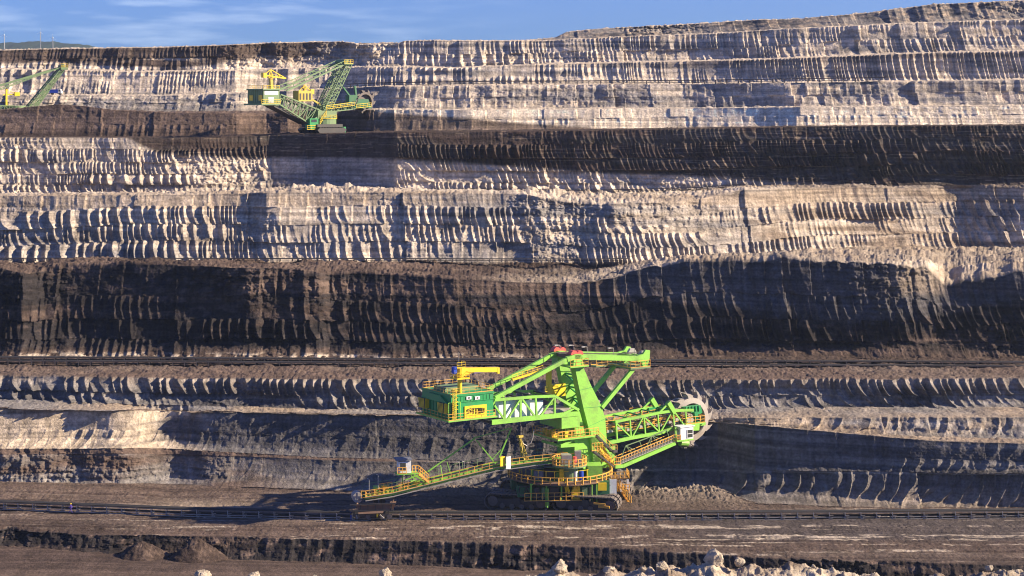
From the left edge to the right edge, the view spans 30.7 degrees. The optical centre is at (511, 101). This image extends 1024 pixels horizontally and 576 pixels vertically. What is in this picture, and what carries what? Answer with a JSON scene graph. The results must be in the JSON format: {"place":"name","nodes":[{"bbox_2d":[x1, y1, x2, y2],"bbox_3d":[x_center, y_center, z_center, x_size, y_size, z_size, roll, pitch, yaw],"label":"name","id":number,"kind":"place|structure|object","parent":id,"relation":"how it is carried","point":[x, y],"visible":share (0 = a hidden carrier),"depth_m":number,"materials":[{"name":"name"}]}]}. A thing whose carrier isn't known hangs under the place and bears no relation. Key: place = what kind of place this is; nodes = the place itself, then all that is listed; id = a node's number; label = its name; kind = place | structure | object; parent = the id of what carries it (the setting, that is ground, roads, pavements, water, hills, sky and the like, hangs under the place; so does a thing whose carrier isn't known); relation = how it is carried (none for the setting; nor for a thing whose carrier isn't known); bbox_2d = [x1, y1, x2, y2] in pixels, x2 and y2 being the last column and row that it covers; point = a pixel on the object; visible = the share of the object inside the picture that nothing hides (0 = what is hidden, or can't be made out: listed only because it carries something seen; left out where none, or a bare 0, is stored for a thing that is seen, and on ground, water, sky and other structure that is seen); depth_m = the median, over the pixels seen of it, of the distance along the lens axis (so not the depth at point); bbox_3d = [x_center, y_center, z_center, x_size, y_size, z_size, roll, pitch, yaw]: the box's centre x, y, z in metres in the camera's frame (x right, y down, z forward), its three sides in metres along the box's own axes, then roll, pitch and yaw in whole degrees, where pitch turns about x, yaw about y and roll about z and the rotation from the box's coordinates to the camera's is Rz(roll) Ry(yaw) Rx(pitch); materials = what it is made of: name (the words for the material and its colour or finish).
{"place":"outdoors","nodes":[
{"label":"outdoors","id":0,"kind":"place"},
{"bbox_2d":[0,41,94,49],"bbox_3d":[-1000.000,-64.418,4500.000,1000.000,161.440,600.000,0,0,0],"label":"hills","id":1,"kind":"structure","parent":0,"point":[26,45],"depth_m":4436.44,"materials":[{"name":"soil"}]},
{"bbox_2d":[0,545,595,575],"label":"terrain","id":2,"kind":"structure","parent":0,"point":[24,561],"depth_m":317.27,"materials":[{"name":"soil"}]},
{"bbox_2d":[119,541,171,560],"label":"spoil heap","id":3,"kind":"object","parent":2,"relation":"on","point":[141,551],"visible":1,"depth_m":323.00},
{"bbox_2d":[169,537,227,562],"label":"spoil heap","id":4,"kind":"object","parent":2,"relation":"on","point":[196,550],"visible":1,"depth_m":322.40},
{"bbox_2d":[194,569,211,575],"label":"boulder","id":5,"kind":"object","parent":2,"relation":"on","point":[203,572],"visible":1,"depth_m":117.32,"materials":[{"name":"beige stone"}]},
{"bbox_2d":[247,571,259,575],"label":"boulder","id":6,"kind":"object","parent":2,"relation":"on","point":[256,573],"visible":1,"depth_m":117.28,"materials":[{"name":"beige stone"}]},
{"bbox_2d":[0,0,1011,47],"label":"sky","id":7,"kind":"structure","parent":0,"point":[97,23],"materials":[{"name":"blue"}]},
{"bbox_2d":[0,354,1023,508],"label":"terrain","id":8,"kind":"structure","parent":0,"point":[911,437],"depth_m":379.12,"materials":[{"name":"soil"}]},
{"bbox_2d":[0,356,1023,364],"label":"belt conveyor","id":9,"kind":"object","parent":8,"relation":"on","point":[465,359],"visible":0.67,"depth_m":410.70,"materials":[{"name":"metal"}]},
{"bbox_2d":[0,359,1023,367],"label":"belt conveyor","id":10,"kind":"object","parent":8,"relation":"on","point":[56,362],"visible":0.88,"depth_m":406.19,"materials":[{"name":"rubber"}]},
{"bbox_2d":[0,246,1023,358],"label":"terrain","id":11,"kind":"structure","parent":0,"point":[913,302],"depth_m":428.54,"materials":[{"name":"soil"}]},
{"bbox_2d":[0,258,629,261],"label":"belt conveyor","id":12,"kind":"object","parent":11,"relation":"on","point":[550,260],"visible":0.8,"depth_m":455.41,"materials":[{"name":"metal"}]},
{"bbox_2d":[0,182,1023,262],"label":"terrain","id":13,"kind":"structure","parent":0,"point":[328,220],"depth_m":467.28,"materials":[{"name":"soil"}]},
{"bbox_2d":[469,184,744,191],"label":"belt conveyor","id":14,"kind":"object","parent":13,"relation":"on","point":[685,189],"visible":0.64,"depth_m":513.28,"materials":[{"name":"metal"}]},
{"bbox_2d":[0,481,1023,575],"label":"terrain","id":15,"kind":"structure","parent":0,"point":[885,546],"depth_m":331.08,"materials":[{"name":"soil"}]},
{"bbox_2d":[0,500,1023,520],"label":"belt conveyor","id":16,"kind":"object","parent":15,"relation":"on","point":[829,516],"visible":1,"depth_m":342.01,"materials":[{"name":"metal"}]},
{"bbox_2d":[350,500,395,518],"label":"hopper car","id":17,"kind":"object","parent":16,"relation":"on","point":[367,511],"visible":1,"depth_m":339.92,"materials":[{"name":"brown metal"}]},
{"bbox_2d":[351,345,712,514],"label":"bucket wheel excavator","id":18,"kind":"object","parent":15,"relation":"on","point":[572,473],"visible":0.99,"depth_m":351.20,"materials":[{"name":"green paint"}]},
{"bbox_2d":[451,404,455,418],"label":"door","id":19,"kind":"structure","parent":18,"relation":"in","point":[453,404],"depth_m":336.98,"materials":[{"name":"metal"}]},
{"bbox_2d":[0,124,1023,192],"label":"terrain","id":20,"kind":"structure","parent":0,"point":[604,159],"depth_m":522.11,"materials":[{"name":"soil"}]},
{"bbox_2d":[244,59,375,132],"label":"bucket wheel excavator","id":21,"kind":"object","parent":20,"relation":"on","point":[320,120],"visible":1,"depth_m":552.08,"materials":[{"name":"green paint"}]},
{"bbox_2d":[300,93,310,99],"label":"window","id":22,"kind":"structure","parent":21,"relation":"in","point":[300,93],"depth_m":550.59,"materials":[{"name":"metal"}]},
{"bbox_2d":[0,50,1023,111],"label":"terrain","id":23,"kind":"structure","parent":0,"point":[958,77],"depth_m":600.30,"materials":[{"name":"soil"}]},
{"bbox_2d":[49,89,62,94],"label":"parked truck","id":24,"kind":"object","parent":23,"relation":"on","point":[53,91],"visible":0.98,"depth_m":601.20,"materials":[{"name":"blue metal"}]},
{"bbox_2d":[346,77,885,87],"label":"belt conveyor","id":25,"kind":"object","parent":23,"relation":"on","point":[646,82],"visible":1,"depth_m":588.01,"materials":[{"name":"metal"}]},
{"bbox_2d":[0,0,1023,70],"bbox_3d":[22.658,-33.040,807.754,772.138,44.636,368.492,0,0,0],"label":"terrain","id":26,"kind":"structure","parent":0,"point":[982,26],"depth_m":653.89,"materials":[{"name":"soil"}]},
{"bbox_2d":[0,104,1023,136],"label":"terrain","id":27,"kind":"structure","parent":0,"point":[58,120],"depth_m":559.11,"materials":[{"name":"soil"}]},
{"bbox_2d":[0,64,67,108],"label":"bucket wheel excavator","id":28,"kind":"object","parent":27,"relation":"on","point":[57,73],"visible":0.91,"depth_m":586.73,"materials":[{"name":"green paint"}]},
{"bbox_2d":[391,561,1023,575],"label":"rocks","id":29,"kind":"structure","parent":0,"point":[790,568],"depth_m":117.41,"materials":[{"name":"beige stone"}]},
{"bbox_2d":[379,567,391,575],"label":"boulder","id":30,"kind":"object","parent":29,"relation":"on","point":[385,571],"visible":1,"depth_m":117.30,"materials":[{"name":"beige stone"}]},
{"bbox_2d":[551,559,567,574],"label":"boulder","id":31,"kind":"object","parent":29,"relation":"on","point":[559,566],"visible":1,"depth_m":117.30,"materials":[{"name":"beige stone"}]},
{"bbox_2d":[603,566,614,573],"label":"boulder","id":32,"kind":"object","parent":29,"relation":"on","point":[607,569],"visible":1,"depth_m":117.26,"materials":[{"name":"beige stone"}]},
{"bbox_2d":[638,566,645,572],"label":"boulder","id":33,"kind":"object","parent":29,"relation":"on","point":[642,569],"visible":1,"depth_m":117.36,"materials":[{"name":"beige stone"}]},
{"bbox_2d":[656,561,667,570],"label":"boulder","id":34,"kind":"object","parent":29,"relation":"on","point":[661,565],"visible":1,"depth_m":117.29,"materials":[{"name":"beige stone"}]},
{"bbox_2d":[703,548,723,566],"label":"boulder","id":35,"kind":"object","parent":29,"relation":"on","point":[714,556],"visible":1,"depth_m":117.11,"materials":[{"name":"beige stone"}]},
{"bbox_2d":[734,557,744,566],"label":"boulder","id":36,"kind":"object","parent":29,"relation":"on","point":[739,562],"visible":1,"depth_m":117.29,"materials":[{"name":"beige stone"}]},
{"bbox_2d":[985,565,992,571],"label":"boulder","id":37,"kind":"object","parent":29,"relation":"on","point":[988,568],"visible":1,"depth_m":117.33,"materials":[{"name":"beige stone"}]}
]}

